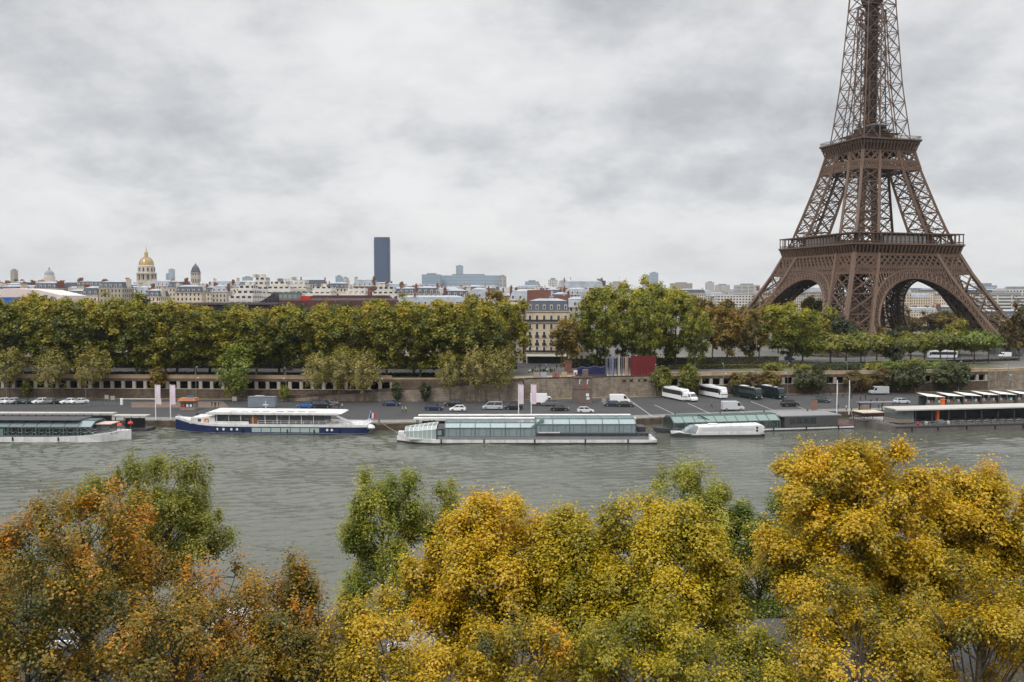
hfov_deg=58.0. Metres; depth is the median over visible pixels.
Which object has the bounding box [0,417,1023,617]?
river water
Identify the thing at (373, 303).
plane tree
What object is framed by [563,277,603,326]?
brick building
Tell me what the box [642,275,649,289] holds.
tower block
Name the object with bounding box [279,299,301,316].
park tree
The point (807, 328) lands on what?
plane tree
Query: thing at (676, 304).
plane tree
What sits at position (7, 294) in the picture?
vaulted hall
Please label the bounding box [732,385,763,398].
coach
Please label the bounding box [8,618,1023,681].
street ground
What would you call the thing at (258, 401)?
site container
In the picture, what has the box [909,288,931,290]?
town house
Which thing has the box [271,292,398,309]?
museum gallery
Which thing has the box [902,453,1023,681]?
autumn tree
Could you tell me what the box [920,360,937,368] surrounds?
bush
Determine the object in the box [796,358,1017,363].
hedge
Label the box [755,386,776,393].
side window
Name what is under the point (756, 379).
round tree
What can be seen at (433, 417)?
landing stage
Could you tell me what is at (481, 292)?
town house
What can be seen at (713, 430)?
passenger boat
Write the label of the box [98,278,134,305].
town house
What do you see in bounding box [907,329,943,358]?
clipped tree
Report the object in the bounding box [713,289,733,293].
town house
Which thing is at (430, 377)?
lawn strip
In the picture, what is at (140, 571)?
autumn tree
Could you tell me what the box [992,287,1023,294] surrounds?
modern block
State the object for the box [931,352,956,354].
side window
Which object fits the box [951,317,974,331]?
park tree
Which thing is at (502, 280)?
glass building
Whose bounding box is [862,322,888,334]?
park tree
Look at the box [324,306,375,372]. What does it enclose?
plane tree
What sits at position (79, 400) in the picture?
parked car
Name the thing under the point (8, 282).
town house
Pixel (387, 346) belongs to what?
plane tree
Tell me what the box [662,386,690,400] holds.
coach
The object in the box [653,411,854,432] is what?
glass boat
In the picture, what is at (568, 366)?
brick pillar
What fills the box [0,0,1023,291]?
sky
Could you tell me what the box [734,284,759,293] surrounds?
tower block
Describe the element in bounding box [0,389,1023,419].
quay
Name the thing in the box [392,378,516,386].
embankment wall
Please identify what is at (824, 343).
clipped tree
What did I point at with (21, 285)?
town house
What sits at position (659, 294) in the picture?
plane tree
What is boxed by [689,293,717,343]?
park tree
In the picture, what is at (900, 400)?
parked car
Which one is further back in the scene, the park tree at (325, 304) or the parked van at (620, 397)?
the park tree at (325, 304)
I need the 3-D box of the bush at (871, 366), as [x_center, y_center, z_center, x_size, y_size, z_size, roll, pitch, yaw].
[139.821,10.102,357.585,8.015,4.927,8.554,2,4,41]
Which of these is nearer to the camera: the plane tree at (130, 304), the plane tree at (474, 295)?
the plane tree at (130, 304)
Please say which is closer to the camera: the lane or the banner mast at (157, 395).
the banner mast at (157, 395)
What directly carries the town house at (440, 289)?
on the bank ground at (764, 351)
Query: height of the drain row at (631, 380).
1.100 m
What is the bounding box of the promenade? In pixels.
[392,367,1023,378]
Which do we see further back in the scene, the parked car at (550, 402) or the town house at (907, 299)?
the town house at (907, 299)
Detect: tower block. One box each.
[10,269,17,282]
[168,269,174,279]
[242,276,252,280]
[335,275,342,281]
[456,265,462,273]
[525,280,538,284]
[548,278,557,286]
[609,281,620,288]
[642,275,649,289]
[649,272,657,292]
[670,282,691,288]
[705,281,713,292]
[715,284,729,290]
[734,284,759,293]
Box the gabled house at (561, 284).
[558,277,570,291]
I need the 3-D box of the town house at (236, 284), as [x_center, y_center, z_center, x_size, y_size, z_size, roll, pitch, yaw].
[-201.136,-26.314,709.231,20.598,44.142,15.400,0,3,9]
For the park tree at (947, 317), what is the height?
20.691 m
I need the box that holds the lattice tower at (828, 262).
[710,0,1018,355]
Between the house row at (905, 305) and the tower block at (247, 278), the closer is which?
the house row at (905, 305)
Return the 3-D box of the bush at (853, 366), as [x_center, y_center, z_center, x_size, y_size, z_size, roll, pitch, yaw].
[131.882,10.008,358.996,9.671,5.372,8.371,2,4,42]
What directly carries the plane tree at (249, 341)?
on the lawn strip at (430, 377)
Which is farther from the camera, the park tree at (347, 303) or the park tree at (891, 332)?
the park tree at (891, 332)
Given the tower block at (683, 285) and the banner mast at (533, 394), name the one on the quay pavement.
the banner mast at (533, 394)
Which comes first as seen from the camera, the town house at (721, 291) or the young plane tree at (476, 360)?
the young plane tree at (476, 360)
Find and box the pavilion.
[989,343,1023,354]
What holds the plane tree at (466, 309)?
on the bank ground at (764, 351)
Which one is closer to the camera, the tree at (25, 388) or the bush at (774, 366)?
the tree at (25, 388)
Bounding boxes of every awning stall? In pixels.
[917,393,942,404]
[936,392,963,404]
[954,391,980,403]
[971,391,998,403]
[989,390,1016,402]
[1006,390,1023,402]
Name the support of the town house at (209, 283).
on the bank ground at (764, 351)
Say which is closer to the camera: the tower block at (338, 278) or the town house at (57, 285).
the town house at (57, 285)
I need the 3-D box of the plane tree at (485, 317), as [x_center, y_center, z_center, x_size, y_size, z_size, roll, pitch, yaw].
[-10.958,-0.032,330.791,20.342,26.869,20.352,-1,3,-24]
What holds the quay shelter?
on the quay at (362, 409)
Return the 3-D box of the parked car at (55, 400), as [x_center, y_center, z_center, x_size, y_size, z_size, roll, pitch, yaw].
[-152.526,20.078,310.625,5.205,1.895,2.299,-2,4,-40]
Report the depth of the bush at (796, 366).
353.96 m
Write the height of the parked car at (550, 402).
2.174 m
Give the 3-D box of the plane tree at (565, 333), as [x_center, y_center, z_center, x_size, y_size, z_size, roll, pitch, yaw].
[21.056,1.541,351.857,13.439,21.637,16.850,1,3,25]
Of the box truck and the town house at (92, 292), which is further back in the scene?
the town house at (92, 292)
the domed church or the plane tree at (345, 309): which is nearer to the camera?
the plane tree at (345, 309)
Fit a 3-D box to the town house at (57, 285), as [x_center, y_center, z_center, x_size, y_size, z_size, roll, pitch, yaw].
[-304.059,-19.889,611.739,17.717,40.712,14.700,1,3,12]
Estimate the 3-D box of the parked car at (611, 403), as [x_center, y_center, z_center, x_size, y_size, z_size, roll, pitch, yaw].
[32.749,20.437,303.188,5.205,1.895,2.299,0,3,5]
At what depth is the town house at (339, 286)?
691.61 m
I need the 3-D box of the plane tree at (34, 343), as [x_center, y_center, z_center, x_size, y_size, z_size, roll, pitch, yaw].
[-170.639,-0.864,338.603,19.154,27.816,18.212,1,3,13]
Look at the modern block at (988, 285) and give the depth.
1247.97 m
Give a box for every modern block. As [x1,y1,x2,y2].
[972,292,1023,309]
[974,283,996,288]
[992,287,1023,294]
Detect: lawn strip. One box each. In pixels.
[392,377,509,377]
[726,363,1002,371]
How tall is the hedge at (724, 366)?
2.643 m
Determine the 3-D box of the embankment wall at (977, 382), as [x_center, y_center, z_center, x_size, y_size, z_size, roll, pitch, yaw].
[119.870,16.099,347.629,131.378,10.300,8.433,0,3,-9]
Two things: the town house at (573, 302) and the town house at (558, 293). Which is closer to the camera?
the town house at (573, 302)
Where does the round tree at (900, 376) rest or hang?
on the quay verge
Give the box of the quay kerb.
[112,409,883,423]
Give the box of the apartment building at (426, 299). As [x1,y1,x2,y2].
[399,292,464,308]
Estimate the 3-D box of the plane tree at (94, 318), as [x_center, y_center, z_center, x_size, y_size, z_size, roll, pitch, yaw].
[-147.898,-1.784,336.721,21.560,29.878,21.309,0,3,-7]
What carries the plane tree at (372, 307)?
on the bank ground at (764, 351)
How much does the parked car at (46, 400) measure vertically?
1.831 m
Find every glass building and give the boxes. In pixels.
[422,273,441,285]
[441,274,500,286]
[499,275,505,286]
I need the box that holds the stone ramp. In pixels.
[277,378,522,400]
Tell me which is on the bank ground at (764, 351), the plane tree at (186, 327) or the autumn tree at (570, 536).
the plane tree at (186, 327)
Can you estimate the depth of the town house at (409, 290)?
616.11 m
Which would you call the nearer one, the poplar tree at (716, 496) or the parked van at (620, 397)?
the poplar tree at (716, 496)
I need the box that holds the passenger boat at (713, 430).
[670,422,764,437]
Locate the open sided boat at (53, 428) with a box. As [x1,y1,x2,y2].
[0,416,131,442]
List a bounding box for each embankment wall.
[0,374,391,398]
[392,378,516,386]
[524,375,661,398]
[664,368,987,394]
[988,368,1023,388]
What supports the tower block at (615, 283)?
on the bank ground at (764, 351)
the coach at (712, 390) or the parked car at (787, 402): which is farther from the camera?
the coach at (712, 390)
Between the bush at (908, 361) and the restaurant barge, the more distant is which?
the bush at (908, 361)
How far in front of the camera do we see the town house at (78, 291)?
608.55 m
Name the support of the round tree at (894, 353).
on the lawn strip at (791, 369)
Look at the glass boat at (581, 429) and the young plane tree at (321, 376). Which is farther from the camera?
the young plane tree at (321, 376)
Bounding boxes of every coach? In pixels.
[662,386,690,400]
[699,384,728,397]
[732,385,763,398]
[755,384,786,398]
[927,350,957,357]
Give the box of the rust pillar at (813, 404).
[811,399,817,409]
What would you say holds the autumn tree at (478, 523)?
on the street ground at (768, 621)
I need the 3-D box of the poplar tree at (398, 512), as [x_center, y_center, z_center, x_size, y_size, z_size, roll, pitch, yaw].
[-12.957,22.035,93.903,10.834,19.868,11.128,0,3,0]
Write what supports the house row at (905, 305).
on the bank ground at (764, 351)
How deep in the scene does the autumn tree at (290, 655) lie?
50.20 m
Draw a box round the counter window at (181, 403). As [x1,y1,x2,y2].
[181,403,192,406]
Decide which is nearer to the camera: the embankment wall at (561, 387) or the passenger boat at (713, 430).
the passenger boat at (713, 430)
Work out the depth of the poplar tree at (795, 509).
95.20 m
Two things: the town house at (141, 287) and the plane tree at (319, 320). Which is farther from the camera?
the town house at (141, 287)
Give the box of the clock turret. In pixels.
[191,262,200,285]
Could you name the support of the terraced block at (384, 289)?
on the bank ground at (764, 351)
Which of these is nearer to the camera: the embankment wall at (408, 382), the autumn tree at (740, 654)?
the autumn tree at (740, 654)
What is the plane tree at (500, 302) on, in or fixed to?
on the bank ground at (764, 351)
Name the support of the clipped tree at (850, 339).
on the bank ground at (764, 351)
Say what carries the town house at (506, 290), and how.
on the bank ground at (764, 351)
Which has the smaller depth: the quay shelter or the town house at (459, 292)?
the quay shelter
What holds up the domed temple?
on the bank ground at (764, 351)
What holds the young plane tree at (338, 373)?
on the quay at (362, 409)
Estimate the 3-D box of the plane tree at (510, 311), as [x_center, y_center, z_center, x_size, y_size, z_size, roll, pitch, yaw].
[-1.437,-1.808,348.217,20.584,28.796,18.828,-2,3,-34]
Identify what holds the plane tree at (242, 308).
on the bank ground at (764, 351)
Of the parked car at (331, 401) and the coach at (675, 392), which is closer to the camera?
the parked car at (331, 401)
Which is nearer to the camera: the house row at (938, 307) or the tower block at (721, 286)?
the house row at (938, 307)
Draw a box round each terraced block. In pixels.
[229,282,262,301]
[253,274,269,295]
[263,278,293,299]
[290,277,312,295]
[305,284,336,295]
[340,285,367,294]
[372,284,398,299]
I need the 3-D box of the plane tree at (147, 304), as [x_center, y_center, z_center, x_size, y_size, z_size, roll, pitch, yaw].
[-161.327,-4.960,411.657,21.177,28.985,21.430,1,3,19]
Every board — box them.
[534,372,539,378]
[540,372,546,376]
[552,372,559,376]
[561,372,566,376]
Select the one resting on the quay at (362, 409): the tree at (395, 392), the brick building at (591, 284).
the tree at (395, 392)
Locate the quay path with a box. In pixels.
[131,401,227,406]
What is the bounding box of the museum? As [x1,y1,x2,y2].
[175,293,285,316]
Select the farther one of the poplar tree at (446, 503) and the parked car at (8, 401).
the parked car at (8, 401)
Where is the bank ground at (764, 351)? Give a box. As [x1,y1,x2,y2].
[1,322,1023,375]
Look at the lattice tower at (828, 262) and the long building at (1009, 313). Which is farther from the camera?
the long building at (1009, 313)
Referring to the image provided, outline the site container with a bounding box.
[248,396,276,406]
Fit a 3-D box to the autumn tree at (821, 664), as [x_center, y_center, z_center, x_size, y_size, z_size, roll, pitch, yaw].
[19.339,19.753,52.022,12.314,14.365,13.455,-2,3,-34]
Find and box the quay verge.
[0,388,1023,399]
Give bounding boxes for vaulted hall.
[0,288,85,305]
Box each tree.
[0,295,37,366]
[0,298,40,370]
[0,345,29,397]
[0,465,200,681]
[0,524,54,671]
[0,533,135,681]
[17,290,58,365]
[18,301,68,370]
[19,378,32,397]
[29,344,71,397]
[39,295,100,373]
[57,445,248,611]
[59,298,93,371]
[63,574,270,681]
[71,343,118,398]
[74,295,131,365]
[81,290,116,367]
[102,290,166,373]
[107,297,126,353]
[114,293,169,371]
[130,538,303,681]
[131,302,159,356]
[139,298,189,373]
[147,365,168,387]
[160,308,200,371]
[167,310,224,374]
[183,305,225,371]
[185,302,213,352]
[198,306,251,371]
[215,343,256,399]
[220,304,250,319]
[224,302,266,362]
[227,598,346,681]
[230,310,279,374]
[243,537,340,672]
[247,306,273,334]
[254,306,314,374]
[257,304,296,372]
[278,384,291,399]
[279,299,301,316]
[293,310,327,371]
[297,302,313,315]
[297,309,350,371]
[300,350,331,399]
[306,570,466,681]
[307,304,335,355]
[317,300,338,349]
[322,347,354,401]
[324,305,360,358]
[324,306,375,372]
[331,306,360,339]
[331,458,432,617]
[335,301,354,316]
[343,346,383,401]
[355,298,394,370]
[359,299,415,375]
[360,297,388,314]
[389,380,403,399]
[390,481,578,681]
[394,292,423,337]
[394,302,444,376]
[396,298,429,372]
[417,471,485,614]
[418,382,430,400]
[421,299,471,369]
[427,300,461,354]
[434,350,463,399]
[447,597,591,681]
[455,296,503,369]
[456,303,507,376]
[458,293,485,350]
[459,293,480,347]
[460,345,492,401]
[481,297,515,349]
[483,347,515,400]
[485,287,509,303]
[486,298,532,370]
[494,302,523,353]
[518,494,642,681]
[542,573,735,681]
[548,318,583,366]
[565,484,760,681]
[568,284,618,366]
[594,277,651,366]
[613,291,667,358]
[627,451,754,616]
[628,272,673,355]
[649,365,674,396]
[656,286,698,364]
[677,363,704,391]
[680,304,714,366]
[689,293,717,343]
[698,614,800,681]
[700,305,726,356]
[709,303,747,356]
[714,479,802,617]
[715,298,745,314]
[728,372,750,389]
[737,307,765,356]
[740,305,776,356]
[742,432,993,681]
[745,554,969,681]
[746,371,765,386]
[759,299,821,363]
[759,369,784,385]
[771,303,789,352]
[774,448,837,615]
[791,365,814,393]
[793,308,821,361]
[798,295,822,312]
[802,310,822,352]
[808,332,852,361]
[809,367,828,393]
[815,329,833,355]
[817,305,838,332]
[827,315,851,335]
[828,333,870,362]
[842,330,884,362]
[843,368,862,393]
[845,324,862,356]
[859,374,872,393]
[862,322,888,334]
[864,331,897,361]
[871,333,892,355]
[871,366,893,386]
[881,340,906,361]
[881,538,1023,681]
[885,328,893,336]
[887,307,926,332]
[887,363,912,392]
[892,324,912,341]
[892,333,934,359]
[897,330,916,355]
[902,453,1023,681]
[905,360,930,392]
[907,309,939,332]
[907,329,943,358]
[928,330,956,360]
[930,361,960,391]
[932,309,957,330]
[938,329,968,361]
[939,318,969,353]
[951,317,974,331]
[951,362,973,390]
[958,326,996,363]
[964,345,979,355]
[975,330,1006,362]
[982,310,1000,325]
[995,327,1020,350]
[996,296,1023,360]
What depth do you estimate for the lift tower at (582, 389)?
311.79 m
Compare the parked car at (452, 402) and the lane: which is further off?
the lane
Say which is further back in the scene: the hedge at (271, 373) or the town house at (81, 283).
the town house at (81, 283)
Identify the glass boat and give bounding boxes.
[397,415,656,444]
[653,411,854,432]
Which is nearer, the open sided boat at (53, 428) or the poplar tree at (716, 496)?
the poplar tree at (716, 496)
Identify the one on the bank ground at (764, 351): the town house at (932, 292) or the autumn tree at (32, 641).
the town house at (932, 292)
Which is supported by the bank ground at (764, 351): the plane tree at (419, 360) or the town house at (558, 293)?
the town house at (558, 293)
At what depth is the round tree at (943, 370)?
346.52 m
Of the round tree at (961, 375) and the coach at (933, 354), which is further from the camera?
the coach at (933, 354)
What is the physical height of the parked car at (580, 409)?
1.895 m
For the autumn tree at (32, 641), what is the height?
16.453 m
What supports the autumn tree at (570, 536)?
on the street ground at (768, 621)
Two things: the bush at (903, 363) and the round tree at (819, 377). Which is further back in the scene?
the bush at (903, 363)
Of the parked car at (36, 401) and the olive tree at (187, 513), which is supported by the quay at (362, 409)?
the parked car at (36, 401)
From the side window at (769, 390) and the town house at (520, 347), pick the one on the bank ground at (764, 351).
the town house at (520, 347)
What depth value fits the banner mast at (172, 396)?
268.61 m
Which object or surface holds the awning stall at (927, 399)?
on the quay at (362, 409)
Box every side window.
[662,388,680,394]
[699,386,718,392]
[733,387,753,393]
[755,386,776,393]
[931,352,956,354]
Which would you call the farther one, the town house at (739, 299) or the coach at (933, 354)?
the town house at (739, 299)
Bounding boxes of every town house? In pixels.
[0,283,29,288]
[5,280,26,284]
[12,278,35,284]
[32,280,68,290]
[55,280,77,285]
[68,286,83,293]
[76,277,107,288]
[82,284,98,303]
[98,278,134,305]
[134,283,156,302]
[144,286,170,303]
[149,278,173,290]
[168,278,190,300]
[174,282,205,307]
[191,281,210,288]
[205,284,223,301]
[210,278,234,288]
[211,282,231,301]
[233,278,254,294]
[300,277,325,288]
[329,281,349,294]
[353,276,376,294]
[385,281,402,286]
[399,285,418,294]
[415,282,439,294]
[438,285,462,294]
[443,286,468,298]
[463,284,485,289]
[469,284,489,307]
[491,288,509,302]
[503,298,525,362]
[509,285,539,310]
[518,284,540,289]
[544,286,561,297]
[551,290,569,297]
[563,285,588,297]
[564,293,595,358]
[570,292,584,296]
[613,287,644,314]
[679,288,704,316]
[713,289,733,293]
[714,292,753,308]
[753,286,774,300]
[793,292,805,310]
[804,287,827,305]
[884,289,910,309]
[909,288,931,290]
[911,292,931,306]
[917,289,935,305]
[933,291,946,307]
[967,287,996,295]
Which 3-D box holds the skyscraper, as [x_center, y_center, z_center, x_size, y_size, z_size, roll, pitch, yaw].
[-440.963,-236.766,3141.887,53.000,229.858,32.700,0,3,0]
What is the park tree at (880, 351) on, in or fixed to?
on the bank ground at (764, 351)
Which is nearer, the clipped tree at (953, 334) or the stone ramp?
the stone ramp
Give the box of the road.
[517,355,1023,367]
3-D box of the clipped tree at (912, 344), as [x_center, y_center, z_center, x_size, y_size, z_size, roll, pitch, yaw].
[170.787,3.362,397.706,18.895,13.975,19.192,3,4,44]
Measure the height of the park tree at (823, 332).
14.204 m
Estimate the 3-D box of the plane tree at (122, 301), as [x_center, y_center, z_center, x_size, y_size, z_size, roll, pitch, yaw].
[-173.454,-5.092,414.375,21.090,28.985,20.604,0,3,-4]
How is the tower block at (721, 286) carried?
on the bank ground at (764, 351)
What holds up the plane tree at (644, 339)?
on the bank ground at (764, 351)
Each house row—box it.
[885,304,906,323]
[907,305,937,325]
[935,303,953,324]
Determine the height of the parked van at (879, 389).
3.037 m
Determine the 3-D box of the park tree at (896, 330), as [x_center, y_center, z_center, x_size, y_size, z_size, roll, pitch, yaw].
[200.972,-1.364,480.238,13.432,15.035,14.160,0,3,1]
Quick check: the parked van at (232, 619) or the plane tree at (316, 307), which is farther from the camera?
the plane tree at (316, 307)
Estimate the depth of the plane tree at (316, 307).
407.41 m
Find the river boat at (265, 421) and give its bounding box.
[175,401,375,434]
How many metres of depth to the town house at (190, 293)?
607.44 m
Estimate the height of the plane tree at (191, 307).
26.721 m
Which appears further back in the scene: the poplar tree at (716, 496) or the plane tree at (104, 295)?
the plane tree at (104, 295)
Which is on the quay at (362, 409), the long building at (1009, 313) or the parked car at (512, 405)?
the parked car at (512, 405)
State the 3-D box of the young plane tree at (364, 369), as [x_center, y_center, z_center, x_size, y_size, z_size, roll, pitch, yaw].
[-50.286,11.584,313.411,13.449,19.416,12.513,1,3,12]
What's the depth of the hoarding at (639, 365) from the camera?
336.86 m
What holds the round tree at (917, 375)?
on the quay verge
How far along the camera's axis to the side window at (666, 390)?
323.64 m
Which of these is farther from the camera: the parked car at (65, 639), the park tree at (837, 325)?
the park tree at (837, 325)
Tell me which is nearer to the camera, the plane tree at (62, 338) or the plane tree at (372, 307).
the plane tree at (62, 338)
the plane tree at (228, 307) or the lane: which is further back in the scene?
the plane tree at (228, 307)
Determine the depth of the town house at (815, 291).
1060.45 m
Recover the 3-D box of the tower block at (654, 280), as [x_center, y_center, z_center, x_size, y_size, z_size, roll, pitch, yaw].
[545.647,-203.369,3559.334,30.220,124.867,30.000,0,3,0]
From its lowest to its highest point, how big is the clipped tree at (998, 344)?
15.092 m
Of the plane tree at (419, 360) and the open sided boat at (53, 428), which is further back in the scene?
the plane tree at (419, 360)
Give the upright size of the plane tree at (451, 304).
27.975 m
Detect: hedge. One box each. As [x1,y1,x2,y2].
[3,357,516,368]
[4,370,478,375]
[569,356,778,367]
[668,361,955,369]
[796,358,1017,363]
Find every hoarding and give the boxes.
[605,356,628,375]
[630,356,655,374]
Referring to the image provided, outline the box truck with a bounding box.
[530,393,550,404]
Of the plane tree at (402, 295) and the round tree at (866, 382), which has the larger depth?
the plane tree at (402, 295)
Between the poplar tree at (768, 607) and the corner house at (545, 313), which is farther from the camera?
the corner house at (545, 313)
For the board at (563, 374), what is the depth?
327.84 m
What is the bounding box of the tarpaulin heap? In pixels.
[576,365,606,375]
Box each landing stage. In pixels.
[0,412,116,429]
[112,414,155,430]
[413,414,635,423]
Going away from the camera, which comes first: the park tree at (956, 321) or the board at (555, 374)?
the board at (555, 374)
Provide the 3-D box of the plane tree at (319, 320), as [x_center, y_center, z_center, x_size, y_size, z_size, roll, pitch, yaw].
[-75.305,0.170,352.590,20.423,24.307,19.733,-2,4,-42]
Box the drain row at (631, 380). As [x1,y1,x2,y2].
[622,379,652,381]
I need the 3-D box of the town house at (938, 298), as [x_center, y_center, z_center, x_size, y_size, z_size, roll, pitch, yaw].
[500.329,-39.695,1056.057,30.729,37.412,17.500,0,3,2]
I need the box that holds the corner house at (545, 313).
[525,290,570,363]
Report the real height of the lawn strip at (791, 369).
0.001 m
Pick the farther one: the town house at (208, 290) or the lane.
the town house at (208, 290)
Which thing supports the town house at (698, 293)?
on the bank ground at (764, 351)
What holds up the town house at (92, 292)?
on the bank ground at (764, 351)
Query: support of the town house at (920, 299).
on the bank ground at (764, 351)
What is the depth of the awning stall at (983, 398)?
310.67 m
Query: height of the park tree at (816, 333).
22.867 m
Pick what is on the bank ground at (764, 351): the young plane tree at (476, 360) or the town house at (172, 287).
the town house at (172, 287)
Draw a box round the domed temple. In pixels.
[43,267,54,281]
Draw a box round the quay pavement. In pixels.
[112,408,883,421]
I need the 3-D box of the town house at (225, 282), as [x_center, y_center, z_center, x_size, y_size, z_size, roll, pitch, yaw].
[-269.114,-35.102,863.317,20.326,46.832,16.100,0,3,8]
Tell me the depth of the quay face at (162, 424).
269.29 m
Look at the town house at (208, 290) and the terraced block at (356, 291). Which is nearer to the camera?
the terraced block at (356, 291)
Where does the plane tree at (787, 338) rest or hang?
on the bank ground at (764, 351)
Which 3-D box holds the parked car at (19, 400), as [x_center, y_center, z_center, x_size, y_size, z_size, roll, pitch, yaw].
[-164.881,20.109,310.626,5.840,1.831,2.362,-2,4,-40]
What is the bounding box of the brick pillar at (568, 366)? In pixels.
[564,360,571,372]
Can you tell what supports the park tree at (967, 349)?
on the bank ground at (764, 351)
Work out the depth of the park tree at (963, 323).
460.04 m
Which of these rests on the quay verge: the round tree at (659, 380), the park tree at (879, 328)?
the round tree at (659, 380)
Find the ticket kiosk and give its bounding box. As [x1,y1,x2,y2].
[178,396,199,409]
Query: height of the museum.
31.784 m
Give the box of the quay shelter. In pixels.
[856,401,896,411]
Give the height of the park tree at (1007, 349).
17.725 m
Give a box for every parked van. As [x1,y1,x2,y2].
[203,608,265,638]
[312,400,332,407]
[387,620,453,651]
[482,401,502,409]
[609,394,629,401]
[687,392,697,401]
[721,401,744,410]
[868,386,888,394]
[998,352,1011,356]
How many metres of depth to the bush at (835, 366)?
354.44 m
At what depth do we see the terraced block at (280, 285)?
575.21 m
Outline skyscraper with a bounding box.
[374,237,390,282]
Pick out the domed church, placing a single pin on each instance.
(146, 274)
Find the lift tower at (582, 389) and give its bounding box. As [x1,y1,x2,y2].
[572,369,591,402]
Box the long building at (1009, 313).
[982,308,1016,320]
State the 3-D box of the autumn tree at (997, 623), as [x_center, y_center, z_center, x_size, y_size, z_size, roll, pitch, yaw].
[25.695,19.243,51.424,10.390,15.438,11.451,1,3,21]
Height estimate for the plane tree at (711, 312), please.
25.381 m
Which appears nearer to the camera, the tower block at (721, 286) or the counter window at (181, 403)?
the counter window at (181, 403)
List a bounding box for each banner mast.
[155,385,160,419]
[170,385,175,419]
[518,384,523,413]
[531,384,535,413]
[836,380,837,412]
[848,380,849,414]
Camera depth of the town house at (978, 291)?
1054.10 m
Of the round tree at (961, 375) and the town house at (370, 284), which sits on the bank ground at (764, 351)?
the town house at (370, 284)
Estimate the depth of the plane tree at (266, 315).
350.62 m
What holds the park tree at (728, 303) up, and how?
on the bank ground at (764, 351)
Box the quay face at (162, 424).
[117,411,883,429]
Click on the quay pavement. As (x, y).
(632, 415)
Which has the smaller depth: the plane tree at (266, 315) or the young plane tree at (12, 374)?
the young plane tree at (12, 374)
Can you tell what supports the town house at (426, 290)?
on the bank ground at (764, 351)
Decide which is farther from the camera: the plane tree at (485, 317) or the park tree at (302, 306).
the park tree at (302, 306)
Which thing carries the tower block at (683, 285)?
on the bank ground at (764, 351)
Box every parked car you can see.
[0,397,8,402]
[3,397,18,403]
[11,398,26,403]
[22,397,36,403]
[31,397,45,403]
[39,398,54,403]
[41,628,82,650]
[49,397,64,403]
[59,398,74,403]
[69,398,88,403]
[296,402,312,407]
[324,399,337,404]
[382,400,400,405]
[424,403,443,410]
[444,399,462,406]
[449,405,465,410]
[505,402,522,409]
[541,399,558,405]
[550,404,568,410]
[577,406,593,412]
[604,400,618,406]
[616,401,633,406]
[780,399,799,406]
[815,396,830,402]
[893,398,909,403]
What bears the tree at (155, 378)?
on the promenade
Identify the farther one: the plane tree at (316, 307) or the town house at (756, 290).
the town house at (756, 290)
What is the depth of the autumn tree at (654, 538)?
59.44 m
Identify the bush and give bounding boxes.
[759,360,789,370]
[791,363,812,370]
[807,361,830,370]
[827,360,848,370]
[842,361,866,369]
[864,362,883,369]
[875,360,896,369]
[894,361,907,366]
[902,357,926,365]
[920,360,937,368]
[932,359,947,364]
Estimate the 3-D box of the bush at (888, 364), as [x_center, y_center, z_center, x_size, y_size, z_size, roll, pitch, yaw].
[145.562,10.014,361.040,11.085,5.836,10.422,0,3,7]
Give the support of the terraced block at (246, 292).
on the bank ground at (764, 351)
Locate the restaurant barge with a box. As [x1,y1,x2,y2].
[848,403,1023,432]
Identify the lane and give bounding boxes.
[19,368,511,371]
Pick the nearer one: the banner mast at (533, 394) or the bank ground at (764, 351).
the banner mast at (533, 394)
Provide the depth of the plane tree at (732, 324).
392.31 m
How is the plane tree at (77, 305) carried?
on the bank ground at (764, 351)
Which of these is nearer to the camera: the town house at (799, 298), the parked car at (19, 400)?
the parked car at (19, 400)
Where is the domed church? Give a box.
[133,249,156,284]
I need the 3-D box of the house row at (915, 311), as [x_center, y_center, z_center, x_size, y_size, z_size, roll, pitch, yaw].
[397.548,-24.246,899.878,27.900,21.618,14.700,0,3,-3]
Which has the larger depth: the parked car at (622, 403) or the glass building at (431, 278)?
the glass building at (431, 278)
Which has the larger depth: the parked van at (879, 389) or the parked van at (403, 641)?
the parked van at (879, 389)
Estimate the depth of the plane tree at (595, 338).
359.29 m
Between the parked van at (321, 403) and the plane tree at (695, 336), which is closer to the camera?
the parked van at (321, 403)
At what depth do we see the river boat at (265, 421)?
255.56 m
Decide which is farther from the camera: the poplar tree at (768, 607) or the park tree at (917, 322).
the park tree at (917, 322)
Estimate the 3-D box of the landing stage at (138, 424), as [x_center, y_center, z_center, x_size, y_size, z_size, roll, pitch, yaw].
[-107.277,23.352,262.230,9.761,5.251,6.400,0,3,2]
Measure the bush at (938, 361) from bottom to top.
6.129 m
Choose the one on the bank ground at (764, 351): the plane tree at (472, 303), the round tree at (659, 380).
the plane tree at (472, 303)
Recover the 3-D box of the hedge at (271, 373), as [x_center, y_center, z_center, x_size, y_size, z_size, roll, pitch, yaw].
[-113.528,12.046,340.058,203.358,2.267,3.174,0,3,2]
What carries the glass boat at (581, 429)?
on the river water
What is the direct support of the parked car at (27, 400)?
on the quay at (362, 409)

